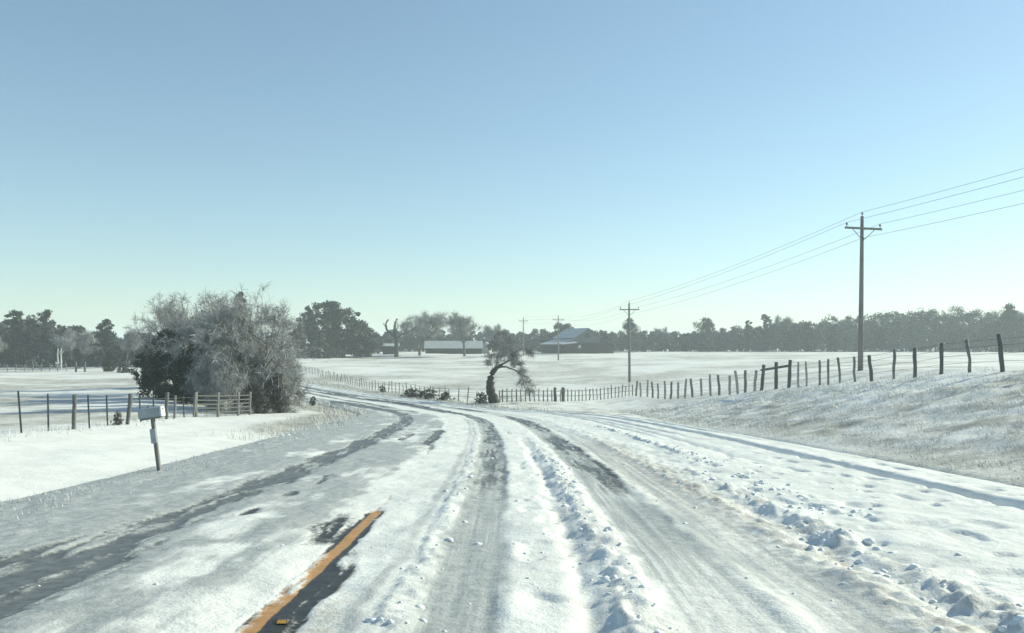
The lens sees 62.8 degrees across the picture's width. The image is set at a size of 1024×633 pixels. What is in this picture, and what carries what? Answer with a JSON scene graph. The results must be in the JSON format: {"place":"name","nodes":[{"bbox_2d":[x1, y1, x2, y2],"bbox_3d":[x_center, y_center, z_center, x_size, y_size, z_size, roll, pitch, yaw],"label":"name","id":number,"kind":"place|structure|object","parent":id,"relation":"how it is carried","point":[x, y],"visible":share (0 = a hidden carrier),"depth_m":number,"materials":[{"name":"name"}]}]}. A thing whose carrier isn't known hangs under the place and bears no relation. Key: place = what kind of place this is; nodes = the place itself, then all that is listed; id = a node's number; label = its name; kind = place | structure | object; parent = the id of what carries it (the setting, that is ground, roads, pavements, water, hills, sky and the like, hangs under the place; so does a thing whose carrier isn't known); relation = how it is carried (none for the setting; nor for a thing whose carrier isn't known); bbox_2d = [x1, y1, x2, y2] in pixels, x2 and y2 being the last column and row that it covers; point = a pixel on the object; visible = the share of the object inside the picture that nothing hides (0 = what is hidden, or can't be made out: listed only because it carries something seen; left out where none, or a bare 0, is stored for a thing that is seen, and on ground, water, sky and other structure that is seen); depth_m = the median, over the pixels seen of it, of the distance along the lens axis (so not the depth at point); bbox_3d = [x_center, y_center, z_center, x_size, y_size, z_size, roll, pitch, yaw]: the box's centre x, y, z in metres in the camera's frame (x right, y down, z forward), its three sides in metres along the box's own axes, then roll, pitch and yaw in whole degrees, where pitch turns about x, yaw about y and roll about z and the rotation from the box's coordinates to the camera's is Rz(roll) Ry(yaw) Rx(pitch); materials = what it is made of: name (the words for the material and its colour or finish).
{"place":"outdoors","nodes":[
{"label":"outdoors","id":0,"kind":"place"},
{"bbox_2d":[0,382,1023,632],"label":"road","id":1,"kind":"structure","parent":0,"point":[88,560],"depth_m":7.82,"materials":[{"name":"white snow"}]},
{"bbox_2d":[275,619,289,623],"bbox_3d":[-1.382,1.833,5.059,0.070,0.017,0.070,0,-2,0],"label":"pavement marker","id":2,"kind":"object","parent":1,"relation":"on","point":[282,621],"visible":1,"depth_m":5.04,"materials":[{"name":"yellow plastic"}]},
{"bbox_2d":[38,424,1023,632],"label":"snow clods","id":3,"kind":"object","parent":1,"relation":"on","point":[868,541],"visible":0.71,"depth_m":7.55,"materials":[{"name":"white snow"}]},
{"bbox_2d":[0,346,1023,501],"bbox_3d":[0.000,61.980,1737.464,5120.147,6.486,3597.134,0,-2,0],"label":"ground","id":4,"kind":"structure","parent":0,"point":[52,459],"depth_m":37.38,"materials":[{"name":"white snow"}]},
{"bbox_2d":[0,336,7,351],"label":"bare tree","id":5,"kind":"object","parent":4,"relation":"on","point":[2,345],"visible":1,"depth_m":139.56,"materials":[{"name":"grey plant"}]},
{"bbox_2d":[2,309,29,366],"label":"pine tree","id":6,"kind":"object","parent":4,"relation":"on","point":[20,329],"visible":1,"depth_m":149.67,"materials":[{"name":"green plant"}]},
{"bbox_2d":[0,363,66,371],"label":"fence","id":7,"kind":"object","parent":4,"relation":"on","point":[41,365],"visible":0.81,"depth_m":129.28,"materials":[{"name":"wood"}]},
{"bbox_2d":[29,309,52,341],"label":"pine tree","id":8,"kind":"object","parent":4,"relation":"on","point":[45,316],"visible":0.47,"depth_m":155.40,"materials":[{"name":"green plant"}]},
{"bbox_2d":[60,348,62,370],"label":"dead sapling","id":9,"kind":"object","parent":4,"relation":"on","point":[61,352],"visible":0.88,"depth_m":133.76,"materials":[{"name":"grey wood"}]},
{"bbox_2d":[52,327,101,367],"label":"bare tree","id":10,"kind":"object","parent":4,"relation":"on","point":[68,343],"visible":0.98,"depth_m":144.78,"materials":[{"name":"grey plant"}]},
{"bbox_2d":[0,315,164,367],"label":"woodland","id":11,"kind":"object","parent":4,"relation":"on","point":[38,351],"visible":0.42,"depth_m":153.11,"materials":[{"name":"plant"}]},
{"bbox_2d":[12,391,196,432],"bbox_3d":[-15.326,3.549,31.893,1.000,2.070,12.369,0,-2,10],"label":"pasture fence","id":12,"kind":"object","parent":4,"relation":"on","point":[74,407],"visible":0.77,"depth_m":31.70,"materials":[{"name":"wood"}]},
{"bbox_2d":[92,319,116,356],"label":"pine tree","id":13,"kind":"object","parent":4,"relation":"on","point":[107,331],"visible":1,"depth_m":139.72,"materials":[{"name":"green plant"}]},
{"bbox_2d":[100,351,116,371],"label":"evergreen shrub","id":14,"kind":"object","parent":4,"relation":"on","point":[107,364],"visible":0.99,"depth_m":125.55,"materials":[{"name":"green plant"}]},
{"bbox_2d":[110,411,123,424],"bbox_3d":[-15.214,3.937,32.416,0.457,0.625,0.454,0,-2,0],"label":"shrub","id":15,"kind":"object","parent":4,"relation":"on","point":[117,420],"visible":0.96,"depth_m":32.37,"materials":[{"name":"green plant"}]},
{"bbox_2d":[117,363,131,372],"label":"evergreen shrub","id":16,"kind":"object","parent":4,"relation":"on","point":[124,369],"visible":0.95,"depth_m":117.76,"materials":[{"name":"green plant"}]},
{"bbox_2d":[114,326,145,366],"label":"bare tree","id":17,"kind":"object","parent":4,"relation":"on","point":[129,339],"visible":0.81,"depth_m":147.58,"materials":[{"name":"grey plant"}]},
{"bbox_2d":[128,338,169,388],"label":"cedar tree","id":18,"kind":"object","parent":4,"relation":"on","point":[142,364],"visible":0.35,"depth_m":67.31,"materials":[{"name":"green plant"}]},
{"bbox_2d":[137,406,165,470],"bbox_3d":[-6.124,2.178,14.430,0.423,1.243,0.166,-8,-2,0],"label":"mailbox","id":19,"kind":"object","parent":4,"relation":"on","point":[152,414],"visible":0.92,"depth_m":14.38,"materials":[{"name":"paint"}]},
{"bbox_2d":[159,406,165,415],"bbox_3d":[-6.010,1.623,14.452,0.042,0.177,0.159,-8,-2,0],"label":"door","id":20,"kind":"structure","parent":19,"relation":"in","point":[162,409],"depth_m":14.42,"materials":[{"name":"paint"}]},
{"bbox_2d":[122,291,189,384],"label":"frosted tree","id":21,"kind":"object","parent":4,"relation":"on","point":[149,327],"visible":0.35,"depth_m":66.63,"materials":[{"name":"grey plant"}]},
{"bbox_2d":[136,324,190,399],"bbox_3d":[-22.673,3.101,56.867,4.563,5.429,4.212,-1,-2,35],"label":"cedar tree","id":22,"kind":"object","parent":4,"relation":"on","point":[154,377],"visible":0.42,"depth_m":56.06,"materials":[{"name":"green plant"}]},
{"bbox_2d":[143,302,207,368],"bbox_3d":[-24.248,2.381,62.696,7.857,7.393,5.587,-1,-2,31],"label":"frosted tree","id":23,"kind":"object","parent":4,"relation":"on","point":[171,313],"visible":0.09,"depth_m":62.48,"materials":[{"name":"grey plant"}]},
{"bbox_2d":[167,342,207,404],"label":"cedar tree","id":24,"kind":"object","parent":4,"relation":"on","point":[185,366],"visible":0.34,"depth_m":52.40,"materials":[{"name":"green plant"}]},
{"bbox_2d":[153,289,261,369],"bbox_3d":[-20.290,2.057,56.069,6.256,7.948,8.798,-1,-2,18],"label":"frosted tree","id":25,"kind":"object","parent":4,"relation":"on","point":[174,328],"visible":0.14,"depth_m":54.57,"materials":[{"name":"grey plant"}]},
{"bbox_2d":[179,319,263,410],"bbox_3d":[-16.250,2.820,47.473,4.780,5.644,3.887,1,-2,-25],"label":"frosted tree","id":26,"kind":"object","parent":4,"relation":"on","point":[196,364],"visible":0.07,"depth_m":46.94,"materials":[{"name":"grey plant"}]},
{"bbox_2d":[194,392,250,416],"bbox_3d":[-13.670,4.291,40.051,0.314,1.618,4.336,-1,-2,17],"label":"rail panel","id":27,"kind":"object","parent":4,"relation":"on","point":[217,404],"visible":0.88,"depth_m":39.76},
{"bbox_2d":[168,280,311,414],"bbox_3d":[-14.726,2.431,45.745,7.596,9.332,8.120,1,-2,-23],"label":"frosted tree","id":28,"kind":"object","parent":4,"relation":"on","point":[226,321],"visible":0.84,"depth_m":44.92,"materials":[{"name":"grey plant"}]},
{"bbox_2d":[229,291,253,405],"bbox_3d":[-16.556,2.087,50.792,2.459,7.318,2.522,1,-2,-33],"label":"cedar tree","id":29,"kind":"object","parent":4,"relation":"on","point":[241,292],"depth_m":51.04,"materials":[{"name":"green plant"}]},
{"bbox_2d":[227,356,258,410],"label":"cedar tree","id":30,"kind":"object","parent":4,"relation":"on","point":[251,384],"visible":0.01,"depth_m":49.33,"materials":[{"name":"green plant"}]},
{"bbox_2d":[244,383,271,413],"bbox_3d":[-13.233,4.331,43.852,1.462,1.696,1.381,1,-2,-25],"label":"dark shrub","id":31,"kind":"object","parent":4,"relation":"on","point":[257,403],"visible":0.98,"depth_m":43.75,"materials":[{"name":"green plant"}]},
{"bbox_2d":[263,372,291,412],"bbox_3d":[-12.693,4.128,44.929,1.705,2.374,1.611,-1,-2,33],"label":"dark shrub","id":32,"kind":"object","parent":4,"relation":"on","point":[274,397],"visible":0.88,"depth_m":44.70,"materials":[{"name":"green plant"}]},
{"bbox_2d":[252,344,306,410],"bbox_3d":[-14.004,3.738,49.906,3.456,4.390,4.249,0,-2,-9],"label":"frosted tree","id":33,"kind":"object","parent":4,"relation":"on","point":[289,363],"visible":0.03,"depth_m":50.18,"materials":[{"name":"grey plant"}]},
{"bbox_2d":[261,306,313,359],"bbox_3d":[-16.056,2.743,59.608,4.351,7.411,4.279,1,-2,-16],"label":"frosted tree","id":34,"kind":"object","parent":4,"relation":"on","point":[295,332],"visible":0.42,"depth_m":59.68,"materials":[{"name":"grey plant"}]},
{"bbox_2d":[296,317,318,348],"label":"bare tree","id":35,"kind":"object","parent":4,"relation":"on","point":[305,336],"visible":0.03,"depth_m":212.76,"materials":[{"name":"grey plant"}]},
{"bbox_2d":[309,396,315,405],"bbox_3d":[-14.223,6.044,59.868,0.578,0.795,0.582,-1,-2,33],"label":"shrub","id":36,"kind":"object","parent":4,"relation":"on","point":[312,402],"visible":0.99,"depth_m":59.81,"materials":[{"name":"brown plant"}]},
{"bbox_2d":[253,332,393,354],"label":"woodland","id":37,"kind":"object","parent":4,"relation":"on","point":[385,339],"visible":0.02,"depth_m":233.65,"materials":[{"name":"plant"}]},
{"bbox_2d":[288,300,372,358],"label":"live oak","id":38,"kind":"object","parent":4,"relation":"on","point":[329,322],"visible":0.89,"depth_m":196.91,"materials":[{"name":"green plant"}]},
{"bbox_2d":[340,320,384,356],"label":"live oak","id":39,"kind":"object","parent":4,"relation":"on","point":[373,344],"visible":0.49,"depth_m":203.74,"materials":[{"name":"green plant"}]},
{"bbox_2d":[379,385,385,391],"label":"shrub","id":40,"kind":"object","parent":4,"relation":"on","point":[382,388],"visible":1,"depth_m":85.68,"materials":[{"name":"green plant"}]},
{"bbox_2d":[296,365,477,401],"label":"bend fence","id":41,"kind":"object","parent":4,"relation":"on","point":[355,379],"visible":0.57,"depth_m":92.36,"materials":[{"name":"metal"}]},
{"bbox_2d":[383,343,399,354],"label":"shed","id":42,"kind":"structure","parent":4,"relation":"on","point":[388,348],"depth_m":221.83,"materials":[{"name":"metal"}]},
{"bbox_2d":[383,310,430,356],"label":"tree","id":43,"kind":"object","parent":4,"relation":"on","point":[405,324],"visible":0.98,"depth_m":204.87,"materials":[{"name":"brown plant"}]},
{"bbox_2d":[400,388,419,397],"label":"shrub","id":44,"kind":"object","parent":4,"relation":"on","point":[412,393],"visible":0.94,"depth_m":76.72,"materials":[{"name":"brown plant"}]},
{"bbox_2d":[404,310,448,355],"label":"bare tree","id":45,"kind":"object","parent":4,"relation":"on","point":[435,324],"visible":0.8,"depth_m":211.62,"materials":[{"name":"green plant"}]},
{"bbox_2d":[416,389,437,398],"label":"shrub","id":46,"kind":"object","parent":4,"relation":"on","point":[424,393],"visible":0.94,"depth_m":74.66,"materials":[{"name":"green plant"}]},
{"bbox_2d":[436,391,455,399],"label":"shrub","id":47,"kind":"object","parent":4,"relation":"on","point":[444,395],"visible":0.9,"depth_m":71.47,"materials":[{"name":"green plant"}]},
{"bbox_2d":[424,341,482,353],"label":"long shed","id":48,"kind":"structure","parent":4,"relation":"on","point":[449,347],"depth_m":231.91,"materials":[{"name":"metal"}]},
{"bbox_2d":[441,311,482,355],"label":"bare tree","id":49,"kind":"object","parent":4,"relation":"on","point":[458,326],"visible":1,"depth_m":204.67,"materials":[{"name":"grey plant"}]},
{"bbox_2d":[474,392,488,403],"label":"shrub","id":50,"kind":"object","parent":4,"relation":"on","point":[482,398],"visible":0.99,"depth_m":65.65,"materials":[{"name":"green plant"}]},
{"bbox_2d":[482,342,491,353],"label":"pale shed","id":51,"kind":"structure","parent":4,"relation":"on","point":[484,350],"depth_m":235.87,"materials":[{"name":"metal"}]},
{"bbox_2d":[478,324,505,351],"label":"bare tree","id":52,"kind":"object","parent":4,"relation":"on","point":[489,332],"visible":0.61,"depth_m":249.07,"materials":[{"name":"grey plant"}]},
{"bbox_2d":[486,330,518,356],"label":"cedar tree","id":53,"kind":"object","parent":4,"relation":"on","point":[504,333],"visible":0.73,"depth_m":203.50,"materials":[{"name":"green plant"}]},
{"bbox_2d":[482,331,537,402],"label":"gnarled tree","id":54,"kind":"object","parent":4,"relation":"on","point":[492,395],"visible":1,"depth_m":66.13,"materials":[{"name":"brown plant"}]},
{"bbox_2d":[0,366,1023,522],"bbox_3d":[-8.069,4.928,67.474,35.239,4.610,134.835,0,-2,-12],"label":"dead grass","id":55,"kind":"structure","parent":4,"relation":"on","point":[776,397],"depth_m":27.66,"materials":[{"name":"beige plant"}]},
{"bbox_2d":[523,318,523,353],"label":"power pole","id":56,"kind":"object","parent":4,"relation":"on","point":[523,335],"visible":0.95,"depth_m":213.83,"materials":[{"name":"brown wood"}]},
{"bbox_2d":[553,315,563,359],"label":"power pole","id":57,"kind":"object","parent":4,"relation":"on","point":[558,335],"visible":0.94,"depth_m":182.84,"materials":[{"name":"brown wood"}]},
{"bbox_2d":[548,323,573,340],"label":"oak tree","id":58,"kind":"object","parent":4,"relation":"on","point":[562,327],"visible":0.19,"depth_m":260.90,"materials":[{"name":"green plant"}]},
{"bbox_2d":[499,383,632,401],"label":"stake fence","id":59,"kind":"object","parent":4,"relation":"on","point":[562,393],"visible":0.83,"depth_m":69.02,"materials":[{"name":"wood"}]},
{"bbox_2d":[541,328,613,353],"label":"barn","id":60,"kind":"structure","parent":4,"relation":"on","point":[580,341],"depth_m":232.37,"materials":[{"name":"metal"}]},
{"bbox_2d":[583,343,592,353],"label":"door","id":61,"kind":"structure","parent":60,"relation":"in","point":[587,347],"depth_m":231.69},
{"bbox_2d":[615,318,642,350],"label":"oak tree","id":62,"kind":"object","parent":4,"relation":"on","point":[635,334],"visible":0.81,"depth_m":256.98,"materials":[{"name":"green plant"}]},
{"bbox_2d":[619,301,638,381],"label":"power pole","id":63,"kind":"object","parent":4,"relation":"on","point":[629,359],"visible":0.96,"depth_m":101.84,"materials":[{"name":"brown wood"}]},
{"bbox_2d":[653,326,670,338],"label":"bare tree","id":64,"kind":"object","parent":4,"relation":"on","point":[660,334],"visible":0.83,"depth_m":273.42,"materials":[{"name":"grey plant"}]},
{"bbox_2d":[374,306,1023,351],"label":"woodland","id":65,"kind":"object","parent":4,"relation":"on","point":[886,334],"visible":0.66,"depth_m":270.93,"materials":[{"name":"grey plant"}]},
{"bbox_2d":[690,317,719,351],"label":"oak tree","id":66,"kind":"object","parent":4,"relation":"on","point":[704,330],"visible":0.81,"depth_m":270.91,"materials":[{"name":"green plant"}]},
{"bbox_2d":[741,320,751,350],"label":"pine tree","id":67,"kind":"object","parent":4,"relation":"on","point":[747,327],"visible":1,"depth_m":269.55,"materials":[{"name":"green plant"}]},
{"bbox_2d":[760,314,771,350],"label":"pine tree","id":68,"kind":"object","parent":4,"relation":"on","point":[765,319],"visible":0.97,"depth_m":271.65,"materials":[{"name":"green plant"}]},
{"bbox_2d":[768,314,796,331],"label":"bare tree","id":69,"kind":"object","parent":4,"relation":"on","point":[776,321],"visible":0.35,"depth_m":289.88,"materials":[{"name":"grey plant"}]},
{"bbox_2d":[635,334,1023,398],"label":"bank fence","id":70,"kind":"object","parent":4,"relation":"on","point":[941,357],"visible":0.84,"depth_m":40.97,"materials":[{"name":"wood"}]},
{"bbox_2d":[845,212,881,370],"bbox_3d":[21.685,-1.382,52.064,2.440,10.270,0.404,2,-2,-7],"label":"power pole","id":71,"kind":"object","parent":4,"relation":"on","point":[862,228],"visible":0.98,"depth_m":51.99,"materials":[{"name":"brown wood"}]},
{"bbox_2d":[529,203,1023,325],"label":"power wire","id":72,"kind":"object","parent":71,"relation":"attached to","point":[819,254],"visible":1,"depth_m":55.03,"materials":[{"name":"black metal"}]},
{"bbox_2d":[538,177,1021,320],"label":"power wire","id":73,"kind":"object","parent":71,"relation":"attached to","point":[823,232],"visible":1,"depth_m":52.68,"materials":[{"name":"black metal"}]},
{"bbox_2d":[542,168,1023,316],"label":"power wire","id":74,"kind":"object","parent":71,"relation":"attached to","point":[833,224],"visible":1,"depth_m":53.83,"materials":[{"name":"black metal"}]},
{"bbox_2d":[548,190,1023,320],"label":"power wire","id":75,"kind":"object","parent":71,"relation":"attached to","point":[835,241],"visible":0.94,"depth_m":55.97,"materials":[{"name":"black metal"}]},
{"bbox_2d":[988,302,1023,351],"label":"oak tree","id":76,"kind":"object","parent":4,"relation":"on","point":[1009,314],"visible":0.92,"depth_m":261.05,"materials":[{"name":"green plant"}]},
{"bbox_2d":[0,0,1023,345],"label":"sky","id":77,"kind":"structure","parent":0,"point":[504,163],"materials":[{"name":"blue"}]}
]}

